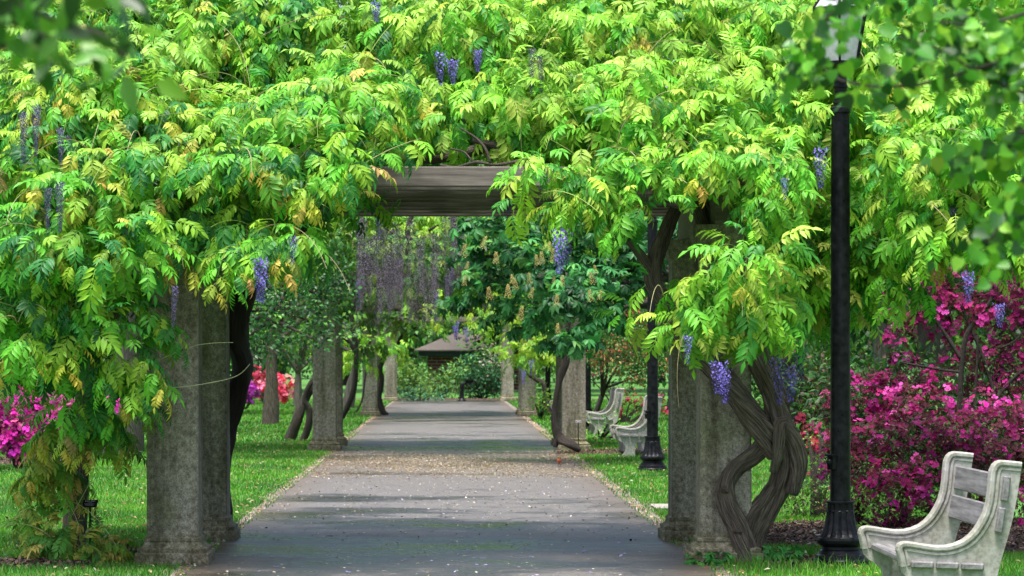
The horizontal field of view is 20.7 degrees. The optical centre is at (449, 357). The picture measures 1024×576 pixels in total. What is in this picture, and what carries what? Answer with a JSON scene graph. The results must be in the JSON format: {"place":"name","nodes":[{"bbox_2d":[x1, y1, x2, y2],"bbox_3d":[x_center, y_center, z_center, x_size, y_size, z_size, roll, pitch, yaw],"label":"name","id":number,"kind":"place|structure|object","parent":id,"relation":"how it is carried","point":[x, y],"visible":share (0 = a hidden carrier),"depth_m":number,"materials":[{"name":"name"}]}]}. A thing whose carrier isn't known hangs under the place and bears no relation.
{"place":"outdoors","nodes":[
{"label":"outdoors","id":0,"kind":"place"},
{"bbox_2d":[0,495,263,575],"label":"grass","id":1,"kind":"structure","parent":0,"point":[121,511],"depth_m":25.14,"materials":[{"name":"green plant"}]},
{"bbox_2d":[0,440,327,500],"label":"grass","id":2,"kind":"structure","parent":0,"point":[108,483],"depth_m":38.15,"materials":[{"name":"green plant"}]},
{"bbox_2d":[25,398,391,442],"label":"grass","id":3,"kind":"structure","parent":0,"point":[256,409],"depth_m":67.00,"materials":[{"name":"green plant"}]},
{"bbox_2d":[177,400,716,575],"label":"path","id":4,"kind":"structure","parent":0,"point":[478,421],"depth_m":27.91,"materials":[{"name":"grey asphalt"}]},
{"bbox_2d":[349,303,547,416],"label":"pergola","id":5,"kind":"object","parent":4,"relation":"on","point":[370,404],"visible":0.51,"depth_m":75.13,"materials":[{"name":"stone"}]},
{"bbox_2d":[167,416,729,575],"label":"fallen petals","id":6,"kind":"object","parent":4,"relation":"on","point":[441,463],"visible":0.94,"depth_m":39.44,"materials":[{"name":"beige plant"}]},
{"bbox_2d":[301,271,604,450],"bbox_3d":[0.003,0.088,49.780,5.552,3.084,4.690,0,0,0],"label":"pergola","id":7,"kind":"object","parent":4,"relation":"on","point":[328,434],"visible":0.48,"depth_m":47.73,"materials":[{"name":"stone"}]},
{"bbox_2d":[458,377,474,400],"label":"drinking fountain","id":8,"kind":"object","parent":4,"relation":"on","point":[462,398],"visible":0.98,"depth_m":100.65,"materials":[{"name":"black paint"}]},
{"bbox_2d":[0,1,1021,361],"label":"sky","id":9,"kind":"structure","parent":0,"point":[336,1],"materials":[{"name":"white"}]},
{"bbox_2d":[0,362,1023,575],"bbox_3d":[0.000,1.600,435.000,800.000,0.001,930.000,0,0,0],"label":"ground","id":10,"kind":"structure","parent":0,"point":[595,392],"depth_m":120.11,"materials":[{"name":"green plant"}]},
{"bbox_2d":[0,458,60,464],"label":"mulch bed","id":11,"kind":"object","parent":10,"relation":"on","point":[1,461],"visible":0.03,"depth_m":42.05,"materials":[{"name":"brown soil"}]},
{"bbox_2d":[5,561,96,567],"bbox_3d":[-3.340,1.571,21.366,1.335,0.042,0.534,0,0,0],"label":"mulch bed","id":12,"kind":"object","parent":10,"relation":"on","point":[49,565],"visible":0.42,"depth_m":21.24,"materials":[{"name":"brown soil"}]},
{"bbox_2d":[0,386,124,470],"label":"azalea","id":13,"kind":"object","parent":10,"relation":"on","point":[13,439],"visible":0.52,"depth_m":39.12,"materials":[{"name":"pink plant"}]},
{"bbox_2d":[82,500,97,543],"bbox_3d":[-2.789,1.379,21.739,0.116,0.541,0.051,0,0,7],"label":"plant label","id":14,"kind":"object","parent":10,"relation":"on","point":[89,503],"visible":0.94,"depth_m":21.73,"materials":[{"name":"black paint"}]},
{"bbox_2d":[0,0,188,115],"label":"overhanging tree","id":15,"kind":"object","parent":10,"relation":"on","point":[38,44],"visible":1,"depth_m":4.25,"materials":[{"name":"green plant"}]},
{"bbox_2d":[0,286,224,564],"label":"wisteria vine","id":16,"kind":"object","parent":10,"relation":"on","point":[83,431],"visible":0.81,"depth_m":21.48,"materials":[{"name":"green plant"}]},
{"bbox_2d":[1,29,231,425],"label":"tree","id":17,"kind":"object","parent":10,"relation":"on","point":[33,407],"depth_m":58.13,"materials":[{"name":"green plant"}]},
{"bbox_2d":[95,1,268,452],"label":"tree","id":18,"kind":"object","parent":10,"relation":"on","point":[127,353],"depth_m":46.18,"materials":[{"name":"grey plant"}]},
{"bbox_2d":[72,108,343,409],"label":"tree","id":19,"kind":"object","parent":10,"relation":"on","point":[290,345],"visible":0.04,"depth_m":76.75,"materials":[{"name":"green plant"}]},
{"bbox_2d":[145,275,311,390],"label":"tree","id":20,"kind":"object","parent":10,"relation":"on","point":[260,352],"depth_m":124.85,"materials":[{"name":"green plant"}]},
{"bbox_2d":[0,0,483,518],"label":"wisteria vine","id":21,"kind":"object","parent":10,"relation":"on","point":[282,110],"visible":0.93,"depth_m":20.98,"materials":[{"name":"green plant"}]},
{"bbox_2d":[246,380,260,403],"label":"azalea","id":22,"kind":"object","parent":10,"relation":"on","point":[253,387],"visible":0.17,"depth_m":93.15,"materials":[{"name":"purple plant"}]},
{"bbox_2d":[161,431,359,575],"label":"path edging","id":23,"kind":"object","parent":10,"relation":"on","point":[302,473],"depth_m":31.69,"materials":[{"name":"beige gravel"}]},
{"bbox_2d":[247,365,294,403],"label":"azalea","id":24,"kind":"object","parent":10,"relation":"on","point":[285,392],"visible":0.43,"depth_m":94.32,"materials":[{"name":"pink plant"}]},
{"bbox_2d":[156,401,393,575],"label":"kerb","id":25,"kind":"structure","parent":10,"relation":"on","point":[212,543],"depth_m":31.81,"materials":[{"name":"stone"}]},
{"bbox_2d":[235,229,376,368],"bbox_3d":[-2.769,-0.270,44.877,3.214,3.940,5.081,0,0,0],"label":"tree","id":26,"kind":"object","parent":10,"relation":"on","point":[269,311],"visible":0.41,"depth_m":43.69,"materials":[{"name":"green plant"}]},
{"bbox_2d":[230,330,382,378],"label":"tree","id":27,"kind":"object","parent":10,"relation":"on","point":[304,371],"depth_m":204.24,"materials":[{"name":"green plant"}]},
{"bbox_2d":[234,257,402,424],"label":"tree","id":28,"kind":"object","parent":10,"relation":"on","point":[270,411],"visible":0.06,"depth_m":65.92,"materials":[{"name":"green plant"}]},
{"bbox_2d":[254,296,384,406],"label":"tree","id":29,"kind":"object","parent":10,"relation":"on","point":[297,368],"visible":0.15,"depth_m":89.62,"materials":[{"name":"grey plant"}]},
{"bbox_2d":[272,281,399,407],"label":"tree","id":30,"kind":"object","parent":10,"relation":"on","point":[348,387],"visible":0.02,"depth_m":86.32,"materials":[{"name":"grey plant"}]},
{"bbox_2d":[279,311,429,384],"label":"tree","id":31,"kind":"object","parent":10,"relation":"on","point":[345,379],"visible":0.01,"depth_m":158.85,"materials":[{"name":"green plant"}]},
{"bbox_2d":[342,264,459,414],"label":"wisteria vine","id":32,"kind":"object","parent":10,"relation":"on","point":[402,359],"visible":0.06,"depth_m":73.88,"materials":[{"name":"green plant"}]},
{"bbox_2d":[274,217,553,440],"bbox_3d":[-0.773,-0.843,48.836,5.996,5.051,10.262,0,0,0],"label":"wisteria vine","id":33,"kind":"object","parent":10,"relation":"on","point":[380,250],"visible":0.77,"depth_m":45.68,"materials":[{"name":"green plant"}]},
{"bbox_2d":[396,379,446,400],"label":"shrub","id":34,"kind":"object","parent":10,"relation":"on","point":[418,398],"visible":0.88,"depth_m":102.16,"materials":[{"name":"green plant"}]},
{"bbox_2d":[364,160,483,375],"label":"tree","id":35,"kind":"object","parent":10,"relation":"on","point":[434,333],"visible":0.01,"depth_m":232.06,"materials":[{"name":"green plant"}]},
{"bbox_2d":[378,300,502,383],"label":"tree","id":36,"kind":"object","parent":10,"relation":"on","point":[415,335],"visible":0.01,"depth_m":158.84,"materials":[{"name":"green plant"}]},
{"bbox_2d":[378,317,515,400],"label":"pergola","id":37,"kind":"object","parent":10,"relation":"on","point":[507,387],"visible":0.56,"depth_m":101.03,"materials":[{"name":"stone"}]},
{"bbox_2d":[312,398,595,400],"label":"mulch bed","id":38,"kind":"object","parent":10,"relation":"on","point":[457,399],"visible":0.2,"depth_m":104.07,"materials":[{"name":"brown soil"}]},
{"bbox_2d":[383,355,440,398],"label":"shrub","id":39,"kind":"object","parent":38,"relation":"on","point":[410,377],"visible":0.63,"depth_m":105.91,"materials":[{"name":"green plant"}]},
{"bbox_2d":[415,354,475,397],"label":"shrub","id":40,"kind":"object","parent":38,"relation":"on","point":[450,379],"visible":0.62,"depth_m":107.55,"materials":[{"name":"green plant"}]},
{"bbox_2d":[446,350,516,398],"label":"shrub","id":41,"kind":"object","parent":38,"relation":"on","point":[482,382],"visible":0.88,"depth_m":105.89,"materials":[{"name":"green plant"}]},
{"bbox_2d":[109,167,808,565],"bbox_3d":[0.004,0.088,23.605,5.539,3.083,4.690,0,0,0],"label":"pergola","id":42,"kind":"object","parent":10,"relation":"on","point":[189,483],"visible":0.53,"depth_m":21.55,"materials":[{"name":"stone"}]},
{"bbox_2d":[414,328,517,389],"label":"gazebo","id":43,"kind":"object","parent":10,"relation":"on","point":[439,352],"depth_m":137.40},
{"bbox_2d":[402,287,555,413],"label":"wisteria vine","id":44,"kind":"object","parent":10,"relation":"on","point":[530,356],"visible":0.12,"depth_m":70.20,"materials":[{"name":"green plant"}]},
{"bbox_2d":[476,340,500,394],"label":"shrub","id":45,"kind":"object","parent":10,"relation":"on","point":[491,362],"visible":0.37,"depth_m":116.63,"materials":[{"name":"green plant"}]},
{"bbox_2d":[448,295,536,391],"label":"tree","id":46,"kind":"object","parent":10,"relation":"on","point":[478,341],"visible":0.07,"depth_m":129.26,"materials":[{"name":"green plant"}]},
{"bbox_2d":[0,1,1023,399],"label":"woodland","id":47,"kind":"object","parent":10,"relation":"on","point":[866,337],"visible":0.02,"depth_m":125.53,"materials":[{"name":"green plant"}]},
{"bbox_2d":[0,397,1023,566],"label":"bark chips","id":48,"kind":"object","parent":10,"relation":"on","point":[780,532],"visible":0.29,"depth_m":24.55,"materials":[{"name":"brown wood"}]},
{"bbox_2d":[522,377,553,417],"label":"shrub","id":49,"kind":"object","parent":10,"relation":"on","point":[540,406],"visible":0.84,"depth_m":70.72,"materials":[{"name":"green plant"}]},
{"bbox_2d":[542,336,551,411],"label":"lamp post","id":50,"kind":"object","parent":10,"relation":"on","point":[548,377],"visible":0.18,"depth_m":81.33,"materials":[{"name":"black metal"}]},
{"bbox_2d":[435,217,677,362],"bbox_3d":[2.327,-0.500,41.898,5.121,4.400,5.325,0,0,0],"label":"buckeye tree","id":51,"kind":"object","parent":10,"relation":"on","point":[532,263],"visible":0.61,"depth_m":41.52,"materials":[{"name":"green plant"}]},
{"bbox_2d":[457,300,666,375],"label":"tree","id":52,"kind":"object","parent":10,"relation":"on","point":[516,348],"visible":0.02,"depth_m":117.68,"materials":[{"name":"green plant"}]},
{"bbox_2d":[575,420,581,453],"bbox_3d":[2.125,1.341,46.053,0.116,0.619,0.051,0,0,0],"label":"plant label","id":53,"kind":"object","parent":10,"relation":"on","point":[578,421],"visible":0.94,"depth_m":46.05,"materials":[{"name":"black paint"}]},
{"bbox_2d":[586,322,592,430],"bbox_3d":[2.980,-0.723,60.345,0.480,4.685,0.430,0,0,-20],"label":"lamp post","id":54,"kind":"object","parent":10,"relation":"on","point":[588,389],"visible":0.15,"depth_m":60.27,"materials":[{"name":"black metal"}]},
{"bbox_2d":[586,387,623,434],"bbox_3d":[3.178,1.112,57.696,0.755,0.976,1.720,0,0,0],"label":"park bench","id":55,"kind":"object","parent":10,"relation":"on","point":[613,406],"visible":0.9,"depth_m":56.88,"materials":[{"name":"concrete"}]},
{"bbox_2d":[586,410,630,439],"bbox_3d":[3.249,1.393,53.968,1.244,0.771,1.105,0,0,26],"label":"shrub","id":56,"kind":"object","parent":10,"relation":"on","point":[603,435],"visible":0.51,"depth_m":53.97,"materials":[{"name":"green plant"}]},
{"bbox_2d":[559,451,666,454],"bbox_3d":[2.897,1.571,46.662,2.464,0.042,2.030,0,0,0],"label":"mulch bed","id":57,"kind":"object","parent":10,"relation":"on","point":[600,452],"visible":0.25,"depth_m":46.15,"materials":[{"name":"brown soil"}]},
{"bbox_2d":[408,217,647,452],"bbox_3d":[1.307,-0.821,49.584,4.734,4.786,7.440,0,0,0],"label":"wisteria vine","id":58,"kind":"object","parent":57,"relation":"on","point":[560,437],"depth_m":46.01,"materials":[{"name":"green plant"}]},
{"bbox_2d":[504,401,742,575],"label":"kerb","id":59,"kind":"structure","parent":10,"relation":"on","point":[619,493],"depth_m":31.15,"materials":[{"name":"stone"}]},
{"bbox_2d":[586,276,668,431],"bbox_3d":[3.654,-0.438,58.243,2.330,4.296,1.754,0,0,25],"label":"shrub","id":60,"kind":"object","parent":10,"relation":"on","point":[604,382],"visible":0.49,"depth_m":58.28,"materials":[{"name":"green plant"}]},
{"bbox_2d":[591,361,667,423],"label":"azalea","id":61,"kind":"object","parent":10,"relation":"on","point":[622,416],"visible":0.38,"depth_m":67.29,"materials":[{"name":"green plant"}]},
{"bbox_2d":[592,310,668,382],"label":"tree","id":62,"kind":"object","parent":10,"relation":"on","point":[661,379],"depth_m":174.72,"materials":[{"name":"green plant"}]},
{"bbox_2d":[609,395,661,455],"bbox_3d":[3.038,1.112,45.657,0.755,0.976,1.720,0,0,0],"label":"park bench","id":63,"kind":"object","parent":10,"relation":"on","point":[628,438],"visible":0.74,"depth_m":44.84,"materials":[{"name":"concrete"}]},
{"bbox_2d":[539,431,739,575],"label":"grass","id":64,"kind":"structure","parent":10,"relation":"on","point":[605,481],"depth_m":31.79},
{"bbox_2d":[637,217,667,471],"bbox_3d":[2.840,-0.723,39.106,0.480,4.685,0.430,0,0,-20],"label":"lamp post","id":65,"kind":"object","parent":10,"relation":"on","point":[652,456],"visible":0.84,"depth_m":39.03,"materials":[{"name":"black metal"}]},
{"bbox_2d":[513,163,819,409],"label":"tree","id":66,"kind":"object","parent":10,"relation":"on","point":[663,382],"visible":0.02,"depth_m":80.93,"materials":[{"name":"green plant"}]},
{"bbox_2d":[362,0,1023,562],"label":"wisteria vine","id":67,"kind":"object","parent":10,"relation":"on","point":[622,122],"visible":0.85,"depth_m":21.47,"materials":[{"name":"green plant"}]},
{"bbox_2d":[611,206,956,419],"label":"tree","id":68,"kind":"object","parent":10,"relation":"on","point":[862,334],"visible":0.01,"depth_m":69.75,"materials":[{"name":"green plant"}]},
{"bbox_2d":[751,339,883,454],"bbox_3d":[4.639,0.718,36.820,2.153,1.914,1.297,0,0,11],"label":"shrub","id":69,"kind":"object","parent":10,"relation":"on","point":[800,399],"visible":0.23,"depth_m":36.73,"materials":[{"name":"green plant"}]},
{"bbox_2d":[776,411,867,520],"bbox_3d":[3.581,1.123,27.661,1.081,1.164,0.932,0,0,0],"label":"azalea","id":70,"kind":"object","parent":10,"relation":"on","point":[818,494],"visible":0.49,"depth_m":27.54,"materials":[{"name":"green plant"}]},
{"bbox_2d":[637,497,1023,575],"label":"grass","id":71,"kind":"structure","parent":10,"relation":"on","point":[661,513],"depth_m":21.27,"materials":[{"name":"green plant"}]},
{"bbox_2d":[812,0,868,567],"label":"lamp post","id":72,"kind":"object","parent":10,"relation":"on","point":[837,538],"visible":0.84,"depth_m":21.40,"materials":[{"name":"black metal"}]},
{"bbox_2d":[674,2,1023,447],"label":"tree","id":73,"kind":"object","parent":10,"relation":"on","point":[923,337],"visible":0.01,"depth_m":46.46,"materials":[{"name":"green plant"}]},
{"bbox_2d":[720,20,1011,438],"bbox_3d":[8.886,-3.375,54.386,8.715,10.149,7.166,0,0,15],"label":"tree","id":74,"kind":"object","parent":10,"relation":"on","point":[882,348],"depth_m":54.52,"materials":[{"name":"green plant"}]},
{"bbox_2d":[763,0,1023,289],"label":"overhanging tree","id":75,"kind":"object","parent":10,"relation":"on","point":[1002,52],"visible":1,"depth_m":6.36,"materials":[{"name":"green plant"}]},
{"bbox_2d":[764,523,1023,552],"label":"mulch bed","id":76,"kind":"object","parent":10,"relation":"on","point":[1008,548],"visible":0.04,"depth_m":24.27,"materials":[{"name":"brown soil"}]},
{"bbox_2d":[853,480,895,527],"bbox_3d":[3.726,1.388,25.769,0.514,0.600,1.920,0,0,0],"label":"shrub","id":77,"kind":"object","parent":76,"relation":"on","point":[862,509],"visible":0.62,"depth_m":25.00,"materials":[{"name":"green plant"}]},
{"bbox_2d":[808,262,1023,528],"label":"azalea","id":78,"kind":"object","parent":76,"relation":"on","point":[999,418],"visible":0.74,"depth_m":26.19,"materials":[{"name":"pink plant"}]},
{"bbox_2d":[790,318,1023,488],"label":"shrub","id":79,"kind":"object","parent":10,"relation":"on","point":[878,367],"visible":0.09,"depth_m":33.92,"materials":[{"name":"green plant"}]},
{"bbox_2d":[857,451,1021,575],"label":"park bench","id":80,"kind":"object","parent":10,"relation":"on","point":[928,545],"visible":1,"depth_m":16.97,"materials":[{"name":"concrete"}]},
{"bbox_2d":[952,261,1022,359],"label":"tree","id":81,"kind":"object","parent":10,"relation":"on","point":[958,339],"depth_m":59.16,"materials":[{"name":"green plant"}]},
{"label":"mulch bed","id":82,"kind":"structure","parent":10,"relation":"on","visible":0},
{"bbox_2d":[682,550,734,565],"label":"ground cover plant","id":83,"kind":"object","parent":82,"relation":"on","point":[717,561],"visible":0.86,"depth_m":21.43,"materials":[{"name":"green plant"}]},
{"bbox_2d":[757,544,804,566],"bbox_3d":[2.514,1.557,21.521,0.453,0.237,0.316,0,0,0],"label":"ground cover plant","id":84,"kind":"object","parent":82,"relation":"on","point":[797,555],"visible":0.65,"depth_m":21.46,"materials":[{"name":"green plant"}]},
{"bbox_2d":[2,429,1023,575],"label":"fallen leaves","id":85,"kind":"object","parent":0,"point":[95,569],"visible":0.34,"depth_m":32.25,"materials":[{"name":"brown plant"}]},
{"bbox_2d":[651,504,667,507],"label":"paving","id":86,"kind":"structure","parent":0,"point":[661,505],"depth_m":29.64,"materials":[{"name":"concrete"}]},
{"bbox_2d":[508,399,1004,442],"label":"grass","id":87,"kind":"structure","parent":0,"point":[537,419],"depth_m":69.65,"materials":[{"name":"green plant"}]},
{"bbox_2d":[578,440,1023,501],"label":"grass","id":88,"kind":"structure","parent":0,"point":[626,461],"depth_m":37.70,"materials":[{"name":"green plant"}]},
{"bbox_2d":[734,546,1021,575],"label":"tall grass","id":89,"kind":"structure","parent":0,"point":[834,565],"depth_m":20.79,"materials":[{"name":"green plant"}]}
]}

